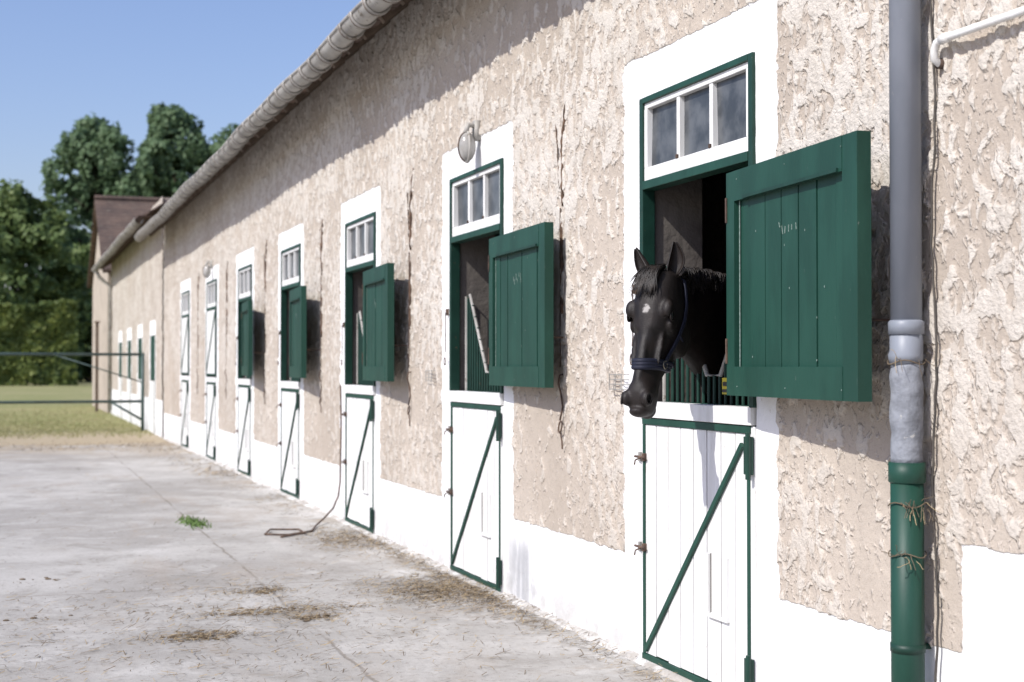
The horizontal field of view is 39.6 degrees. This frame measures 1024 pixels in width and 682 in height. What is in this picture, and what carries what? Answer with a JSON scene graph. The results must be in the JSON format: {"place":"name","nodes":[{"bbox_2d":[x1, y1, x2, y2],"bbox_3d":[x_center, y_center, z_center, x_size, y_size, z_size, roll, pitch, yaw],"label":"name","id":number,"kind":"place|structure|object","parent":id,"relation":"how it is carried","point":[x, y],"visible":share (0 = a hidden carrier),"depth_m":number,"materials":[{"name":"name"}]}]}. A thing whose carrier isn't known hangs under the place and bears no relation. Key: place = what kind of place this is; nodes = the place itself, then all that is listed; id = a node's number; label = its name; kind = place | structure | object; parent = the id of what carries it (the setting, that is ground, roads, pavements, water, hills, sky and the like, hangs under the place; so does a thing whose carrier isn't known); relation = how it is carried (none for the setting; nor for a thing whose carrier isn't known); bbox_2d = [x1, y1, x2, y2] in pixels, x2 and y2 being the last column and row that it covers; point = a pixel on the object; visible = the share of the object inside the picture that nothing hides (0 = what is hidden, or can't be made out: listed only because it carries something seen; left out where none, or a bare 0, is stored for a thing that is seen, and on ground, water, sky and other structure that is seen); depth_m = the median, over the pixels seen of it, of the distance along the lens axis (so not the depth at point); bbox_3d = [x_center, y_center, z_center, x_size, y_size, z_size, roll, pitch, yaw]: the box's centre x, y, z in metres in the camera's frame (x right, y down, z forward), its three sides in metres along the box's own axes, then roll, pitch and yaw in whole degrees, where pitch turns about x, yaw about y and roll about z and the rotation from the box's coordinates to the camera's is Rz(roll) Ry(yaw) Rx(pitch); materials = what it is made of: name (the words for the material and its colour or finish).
{"place":"outdoors","nodes":[
{"label":"outdoors","id":0,"kind":"place"},
{"bbox_2d":[0,400,156,439],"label":"grass","id":1,"kind":"structure","parent":0,"point":[110,425],"depth_m":36.46,"materials":[{"name":"green plant"}]},
{"bbox_2d":[87,195,163,412],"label":"tile roofed barn","id":2,"kind":"structure","parent":0,"point":[114,217],"depth_m":50.77,"materials":[{"name":"paint"}]},
{"bbox_2d":[91,196,169,437],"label":"stable wing","id":3,"kind":"structure","parent":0,"point":[135,304],"depth_m":36.46,"materials":[{"name":"beige paint"}]},
{"bbox_2d":[119,198,169,436],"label":"wing doors","id":4,"kind":"structure","parent":3,"relation":"in","point":[152,338],"depth_m":33.35,"materials":[{"name":"white paint"}]},
{"bbox_2d":[0,0,360,288],"label":"sky","id":5,"kind":"structure","parent":0,"point":[62,61],"materials":[{"name":"blue"}]},
{"bbox_2d":[0,442,675,681],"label":"concrete yard","id":6,"kind":"structure","parent":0,"point":[42,476],"depth_m":9.62,"materials":[{"name":"grey concrete"}]},
{"bbox_2d":[175,513,211,530],"bbox_3d":[-3.146,1.768,13.982,0.326,0.090,1.308,0,-1,-19],"label":"weed tuft","id":7,"kind":"object","parent":6,"relation":"on","point":[196,522],"visible":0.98,"depth_m":13.85,"materials":[{"name":"green plant"}]},
{"bbox_2d":[0,437,687,681],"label":"straw litter","id":8,"kind":"object","parent":6,"relation":"on","point":[443,585],"visible":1,"depth_m":9.25,"materials":[{"name":"beige plant"}]},
{"bbox_2d":[163,437,693,681],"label":"mortar foot","id":9,"kind":"object","parent":6,"relation":"on","point":[640,660],"visible":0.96,"depth_m":9.26},
{"bbox_2d":[163,0,1023,681],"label":"wall","id":10,"kind":"structure","parent":6,"relation":"on","point":[381,114],"depth_m":7.90,"materials":[{"name":"paint"}]},
{"bbox_2d":[181,290,189,447],"bbox_3d":[-6.034,0.541,27.020,0.366,2.955,1.215,0,-1,-19],"label":"door frame","id":11,"kind":"object","parent":10,"relation":"attached to","point":[185,313],"visible":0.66,"depth_m":26.56,"materials":[{"name":"green paint"}]},
{"bbox_2d":[178,375,188,447],"bbox_3d":[-6.194,1.328,26.960,0.139,1.340,1.257,0,-1,-19],"label":"door","id":12,"kind":"structure","parent":11,"relation":"attached to","point":[184,390],"depth_m":27.02,"materials":[{"name":"white paint"}]},
{"bbox_2d":[181,317,188,373],"bbox_3d":[-6.199,0.093,26.970,0.036,1.070,1.125,0,-1,-19],"label":"closed shutter","id":13,"kind":"object","parent":11,"relation":"attached to","point":[184,344],"visible":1,"depth_m":27.01,"materials":[{"name":"white paint"}]},
{"bbox_2d":[184,294,188,309],"bbox_3d":[-6.128,-0.707,27.009,0.086,0.380,1.071,0,-1,-19],"label":"transom glass","id":14,"kind":"object","parent":11,"relation":"attached to","point":[186,301],"visible":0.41,"depth_m":27.14,"materials":[{"name":"grey glass"}]},
{"bbox_2d":[196,276,198,393],"bbox_3d":[-5.548,-0.140,25.116,0.048,2.154,0.198,0,-1,-19],"label":"iron hook strap","id":15,"kind":"object","parent":10,"relation":"attached to","point":[197,336],"visible":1,"depth_m":25.12,"materials":[{"name":"metal"}]},
{"bbox_2d":[203,260,212,277],"bbox_3d":[-5.002,-1.181,23.392,0.165,0.307,0.146,0,-1,-19],"label":"wall lamp","id":16,"kind":"object","parent":10,"relation":"attached to","point":[206,271],"visible":1,"depth_m":23.36,"materials":[{"name":"white glass"}]},
{"bbox_2d":[206,278,216,460],"bbox_3d":[-4.802,0.480,23.532,0.366,2.955,1.215,0,-1,-19],"label":"door frame","id":17,"kind":"object","parent":10,"relation":"attached to","point":[211,305],"visible":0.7,"depth_m":23.31,"materials":[{"name":"green paint"}]},
{"bbox_2d":[203,377,216,460],"bbox_3d":[-4.962,1.267,23.471,0.139,1.340,1.257,0,-1,-19],"label":"door","id":18,"kind":"structure","parent":17,"relation":"attached to","point":[210,395],"depth_m":23.43,"materials":[{"name":"white paint"}]},
{"bbox_2d":[206,309,215,375],"bbox_3d":[-4.967,0.032,23.481,0.036,1.070,1.125,0,-1,-19],"label":"closed shutter","id":19,"kind":"object","parent":17,"relation":"attached to","point":[210,341],"visible":1,"depth_m":23.43,"materials":[{"name":"white paint"}]},
{"bbox_2d":[209,284,215,303],"bbox_3d":[-4.894,-0.768,23.521,0.082,0.380,1.071,0,-1,-19],"label":"transom glass","id":20,"kind":"object","parent":17,"relation":"attached to","point":[210,294],"visible":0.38,"depth_m":23.89,"materials":[{"name":"glass"}]},
{"bbox_2d":[225,262,227,391],"bbox_3d":[-4.377,-0.197,21.801,0.048,2.154,0.197,0,-1,-19],"label":"iron hook strap","id":21,"kind":"object","parent":10,"relation":"attached to","point":[226,315],"visible":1,"depth_m":21.80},
{"bbox_2d":[237,264,251,476],"bbox_3d":[-3.630,0.422,20.213,0.366,2.955,1.215,0,-1,-19],"label":"door frame","id":22,"kind":"object","parent":10,"relation":"attached to","point":[244,296],"visible":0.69,"depth_m":20.55,"materials":[{"name":"green paint"}]},
{"bbox_2d":[234,379,251,476],"bbox_3d":[-3.790,1.209,20.153,0.139,1.340,1.256,0,-1,-19],"label":"door","id":23,"kind":"structure","parent":22,"relation":"attached to","point":[243,430],"depth_m":20.12,"materials":[{"name":"white paint"}]},
{"bbox_2d":[241,270,250,293],"bbox_3d":[-3.723,-0.826,20.202,0.082,0.380,1.071,0,-1,-19],"label":"transom glass","id":24,"kind":"object","parent":22,"relation":"attached to","point":[246,282],"visible":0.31,"depth_m":20.27,"materials":[{"name":"clear glass"}]},
{"bbox_2d":[241,300,264,375],"bbox_3d":[-3.495,-0.030,18.997,0.247,0.983,1.233,0,-1,-19],"label":"shutter","id":25,"kind":"object","parent":10,"relation":"attached to","point":[247,339],"visible":1,"depth_m":18.68,"materials":[{"name":"green paint"}]},
{"bbox_2d":[263,239,266,403],"bbox_3d":[-3.219,-0.254,18.521,0.048,2.153,0.194,0,-1,-19],"label":"wall crack","id":26,"kind":"object","parent":10,"relation":"attached to","point":[264,312],"visible":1,"depth_m":18.52,"materials":[{"name":"brown paint"}]},
{"bbox_2d":[280,243,300,498],"bbox_3d":[-2.471,0.365,16.932,0.366,2.955,1.215,0,-1,-19],"label":"door frame","id":27,"kind":"object","parent":10,"relation":"attached to","point":[289,284],"visible":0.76,"depth_m":17.41,"materials":[{"name":"green paint"}]},
{"bbox_2d":[276,381,300,498],"bbox_3d":[-2.631,1.152,16.872,0.139,1.340,1.257,0,-1,-19],"label":"door","id":28,"kind":"structure","parent":27,"relation":"attached to","point":[289,406],"depth_m":16.86,"materials":[{"name":"white paint"}]},
{"bbox_2d":[285,250,298,279],"bbox_3d":[-2.563,-0.883,16.922,0.080,0.380,1.071,0,-1,-19],"label":"transom glass","id":29,"kind":"object","parent":27,"relation":"attached to","point":[286,265],"visible":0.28,"depth_m":16.99,"materials":[{"name":"glass"}]},
{"bbox_2d":[290,377,298,381],"bbox_3d":[-2.525,0.133,16.917,0.024,0.758,1.139,0,-1,-19],"label":"grille","id":30,"kind":"object","parent":27,"relation":"attached to","point":[294,379],"visible":0.01,"depth_m":17.18,"materials":[{"name":"metal"}]},
{"bbox_2d":[264,385,341,537],"bbox_3d":[-2.015,1.106,13.517,0.426,1.348,1.501,0,-1,9],"label":"hanging hose","id":31,"kind":"object","parent":10,"relation":"attached to","point":[301,532],"visible":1,"depth_m":14.04,"materials":[{"name":"rubber"}]},
{"bbox_2d":[289,286,319,377],"bbox_3d":[-2.332,-0.087,15.718,0.237,0.983,1.233,0,-1,-19],"label":"shutter","id":32,"kind":"object","parent":10,"relation":"attached to","point":[297,327],"visible":1,"depth_m":15.55,"materials":[{"name":"green paint"}]},
{"bbox_2d":[319,218,322,412],"bbox_3d":[-2.036,-0.312,15.173,0.048,2.152,0.195,0,-1,-19],"label":"wall crack","id":33,"kind":"object","parent":10,"relation":"attached to","point":[321,246],"visible":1,"depth_m":15.17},
{"bbox_2d":[345,212,375,532],"bbox_3d":[-1.289,0.307,13.585,0.366,2.955,1.215,0,-1,-19],"label":"door frame","id":34,"kind":"object","parent":10,"relation":"attached to","point":[356,267],"visible":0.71,"depth_m":14.07,"materials":[{"name":"green paint"}]},
{"bbox_2d":[340,385,375,532],"bbox_3d":[-1.449,1.093,13.525,0.139,1.340,1.257,0,-1,-19],"label":"door","id":35,"kind":"structure","parent":34,"relation":"attached to","point":[358,415],"depth_m":13.51,"materials":[{"name":"white paint"}]},
{"bbox_2d":[351,221,372,259],"bbox_3d":[-1.382,-0.941,13.574,0.082,0.380,1.071,0,-1,-19],"label":"transom glass","id":36,"kind":"object","parent":34,"relation":"attached to","point":[362,240],"visible":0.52,"depth_m":13.60,"materials":[{"name":"clear glass"}]},
{"bbox_2d":[357,311,372,385],"bbox_3d":[-1.343,0.075,13.570,0.024,0.758,1.139,0,-1,-19],"label":"grille","id":37,"kind":"object","parent":34,"relation":"attached to","point":[360,381],"visible":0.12,"depth_m":13.99,"materials":[{"name":"metal"}]},
{"bbox_2d":[362,263,406,381],"bbox_3d":[-1.137,-0.146,12.374,0.211,0.983,1.234,0,-1,-19],"label":"shutter","id":38,"kind":"object","parent":10,"relation":"attached to","point":[378,323],"visible":1,"depth_m":12.22,"materials":[{"name":"green paint"}]},
{"bbox_2d":[407,168,413,425],"bbox_3d":[-0.850,-0.372,11.814,0.048,2.154,0.206,0,-1,-19],"label":"wall crack","id":39,"kind":"object","parent":10,"relation":"attached to","point":[409,225],"visible":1,"depth_m":11.81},
{"bbox_2d":[425,370,435,380],"bbox_3d":[-0.632,0.272,11.174,0.054,0.090,0.186,0,-1,-19],"label":"wire lick holder","id":40,"kind":"object","parent":10,"relation":"attached to","point":[428,377],"visible":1,"depth_m":11.15,"materials":[{"name":"metal"}]},
{"bbox_2d":[235,284,637,365],"bbox_3d":[-1.686,0.031,14.183,0.039,0.434,14.081,0,-1,-19],"label":"door hook chain","id":41,"kind":"object","parent":10,"relation":"attached to","point":[446,314],"depth_m":10.81,"materials":[{"name":"metal"}]},
{"bbox_2d":[458,120,480,162],"bbox_3d":[-0.307,-1.413,10.099,0.165,0.307,0.146,0,-1,-19],"label":"wall lamp","id":42,"kind":"object","parent":10,"relation":"attached to","point":[466,146],"visible":1,"depth_m":10.07,"materials":[{"name":"white glass"}]},
{"bbox_2d":[449,158,503,592],"bbox_3d":[-0.104,0.248,10.229,0.366,2.955,1.215,0,-1,-19],"label":"door frame","id":43,"kind":"object","parent":10,"relation":"attached to","point":[468,256],"visible":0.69,"depth_m":10.72,"materials":[{"name":"green paint"}]},
{"bbox_2d":[444,391,503,591],"bbox_3d":[-0.264,1.035,10.168,0.139,1.340,1.257,0,-1,-19],"label":"door","id":44,"kind":"structure","parent":43,"relation":"attached to","point":[474,489],"depth_m":10.12,"materials":[{"name":"white paint"}]},
{"bbox_2d":[458,171,499,225],"bbox_3d":[-0.197,-1.000,10.218,0.083,0.380,1.071,0,-1,-19],"label":"transom glass","id":45,"kind":"object","parent":43,"relation":"attached to","point":[493,192],"visible":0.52,"depth_m":10.23,"materials":[{"name":"glass"}]},
{"bbox_2d":[465,294,499,392],"bbox_3d":[-0.158,0.016,10.214,0.024,0.758,1.139,0,-1,-19],"label":"grille","id":46,"kind":"object","parent":43,"relation":"attached to","point":[471,325],"visible":0.28,"depth_m":10.58,"materials":[{"name":"metal"}]},
{"bbox_2d":[488,222,562,387],"bbox_3d":[0.065,-0.204,9.024,0.175,0.983,1.235,0,-1,-19],"label":"shutter","id":47,"kind":"object","parent":10,"relation":"attached to","point":[521,306],"visible":1,"depth_m":8.89,"materials":[{"name":"green paint"}]},
{"bbox_2d":[555,89,567,448],"bbox_3d":[0.295,-0.428,8.572,0.048,2.153,0.196,0,-1,-19],"label":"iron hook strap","id":48,"kind":"object","parent":10,"relation":"attached to","point":[561,264],"visible":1,"depth_m":8.56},
{"bbox_2d":[609,373,629,389],"bbox_3d":[0.583,0.222,7.733,0.054,0.090,0.186,0,-1,-19],"label":"wire lick holder","id":49,"kind":"object","parent":10,"relation":"attached to","point":[615,379],"visible":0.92,"depth_m":7.70,"materials":[{"name":"metal"}]},
{"bbox_2d":[639,52,757,681],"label":"door frame","id":50,"kind":"object","parent":10,"relation":"attached to","point":[670,202],"visible":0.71,"depth_m":7.26,"materials":[{"name":"green paint"}]},
{"bbox_2d":[634,401,756,681],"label":"door","id":51,"kind":"structure","parent":50,"relation":"attached to","point":[695,546],"depth_m":6.86,"materials":[{"name":"white paint"}]},
{"bbox_2d":[652,72,745,165],"bbox_3d":[0.949,-1.056,6.971,0.085,0.380,1.071,0,-1,-19],"label":"transom glass","id":52,"kind":"object","parent":50,"relation":"attached to","point":[731,103],"visible":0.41,"depth_m":6.95,"materials":[{"name":"clear glass"}]},
{"bbox_2d":[662,265,748,405],"bbox_3d":[0.989,-0.040,6.967,0.024,0.758,1.139,0,-1,-19],"label":"grille","id":53,"kind":"object","parent":50,"relation":"attached to","point":[666,384],"visible":0.18,"depth_m":7.17,"materials":[{"name":"green metal"}]},
{"bbox_2d":[722,378,726,394],"bbox_3d":[1.023,0.216,6.796,0.013,0.080,0.080,0,-1,-19],"label":"yellow warning tag","id":54,"kind":"object","parent":53,"relation":"attached to","point":[724,385],"visible":0.56,"depth_m":6.81,"materials":[{"name":"plastic"}]},
{"bbox_2d":[725,130,889,401],"bbox_3d":[1.170,-0.261,5.763,0.263,0.983,1.233,0,-1,-19],"label":"shutter","id":55,"kind":"object","parent":10,"relation":"attached to","point":[800,319],"visible":1,"depth_m":5.60,"materials":[{"name":"green paint"}]},
{"bbox_2d":[888,0,931,681],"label":"drainpipe","id":56,"kind":"object","parent":10,"relation":"attached to","point":[909,645],"visible":0.98,"depth_m":5.09,"materials":[{"name":"grey metal"}]},
{"bbox_2d":[881,349,939,569],"bbox_3d":[1.414,0.420,5.096,0.201,0.783,0.188,0,-1,-19],"label":"baling twine","id":57,"kind":"object","parent":56,"relation":"attached to","point":[895,362],"visible":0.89,"depth_m":5.07,"materials":[{"name":"fabric twine"},{"name":"natural plant fibre"}]},
{"bbox_2d":[929,0,939,681],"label":"wall cable","id":58,"kind":"object","parent":10,"relation":"attached to","point":[936,354],"depth_m":5.09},
{"bbox_2d":[930,6,1023,68],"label":"white water pipe","id":59,"kind":"object","parent":10,"relation":"attached to","point":[938,41],"visible":0.98,"depth_m":4.88,"materials":[{"name":"paint"}]},
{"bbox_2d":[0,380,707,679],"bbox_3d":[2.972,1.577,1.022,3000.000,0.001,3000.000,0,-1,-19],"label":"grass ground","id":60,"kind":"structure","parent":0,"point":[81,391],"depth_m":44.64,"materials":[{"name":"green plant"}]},
{"bbox_2d":[0,298,78,385],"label":"hedge","id":61,"kind":"object","parent":60,"relation":"on","point":[31,328],"visible":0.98,"depth_m":111.11,"materials":[{"name":"green plant"}]},
{"bbox_2d":[0,178,92,382],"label":"broadleaf tree","id":62,"kind":"object","parent":60,"relation":"on","point":[29,236],"visible":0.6,"depth_m":128.33,"materials":[{"name":"green plant"}]},
{"bbox_2d":[0,353,144,430],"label":"metal gate","id":63,"kind":"structure","parent":60,"relation":"on","point":[141,401],"depth_m":33.64,"materials":[{"name":"metal"}]},
{"bbox_2d":[60,241,92,381],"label":"broadleaf tree","id":64,"kind":"object","parent":60,"relation":"on","point":[82,252],"visible":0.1,"depth_m":137.93,"materials":[{"name":"green plant"}]},
{"bbox_2d":[35,112,141,380],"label":"poplar tree","id":65,"kind":"object","parent":60,"relation":"on","point":[95,153],"visible":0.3,"depth_m":147.95,"materials":[{"name":"green plant"}]},
{"bbox_2d":[94,321,99,411],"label":"wooden gate post","id":66,"kind":"object","parent":60,"relation":"on","point":[96,357],"visible":0.89,"depth_m":48.07,"materials":[{"name":"brown wood"}]},
{"bbox_2d":[113,102,209,197],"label":"poplar tree","id":67,"kind":"object","parent":60,"relation":"on","point":[166,148],"visible":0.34,"depth_m":147.41,"materials":[{"name":"green plant"}]},
{"bbox_2d":[186,123,238,174],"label":"poplar tree","id":68,"kind":"object","parent":60,"relation":"on","point":[214,147],"visible":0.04,"depth_m":148.41,"materials":[{"name":"green plant"}]},
{"bbox_2d":[358,166,746,660],"bbox_3d":[2.013,-0.552,15.809,7.988,4.850,34.450,0,-1,-19],"label":"masonry and stalls","id":69,"kind":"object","parent":60,"relation":"on","point":[713,225],"visible":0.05,"depth_m":8.66,"materials":[{"name":"paint"}]},
{"bbox_2d":[193,2,400,192],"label":"roof","id":70,"kind":"structure","parent":69,"relation":"on","point":[393,8],"depth_m":12.30,"materials":[{"name":"ceramic"}]},
{"bbox_2d":[134,0,399,241],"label":"gutter","id":71,"kind":"object","parent":70,"relation":"attached to","point":[359,19],"visible":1,"depth_m":14.04,"materials":[{"name":"metal"}]},
{"bbox_2d":[149,0,411,236],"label":"rafter tails","id":72,"kind":"object","parent":70,"relation":"attached to","point":[370,32],"visible":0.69,"depth_m":15.18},
{"bbox_2d":[620,242,749,425],"bbox_3d":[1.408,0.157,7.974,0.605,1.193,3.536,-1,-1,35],"label":"horse","id":73,"kind":"object","parent":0,"point":[676,308],"visible":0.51,"depth_m":6.58}
]}

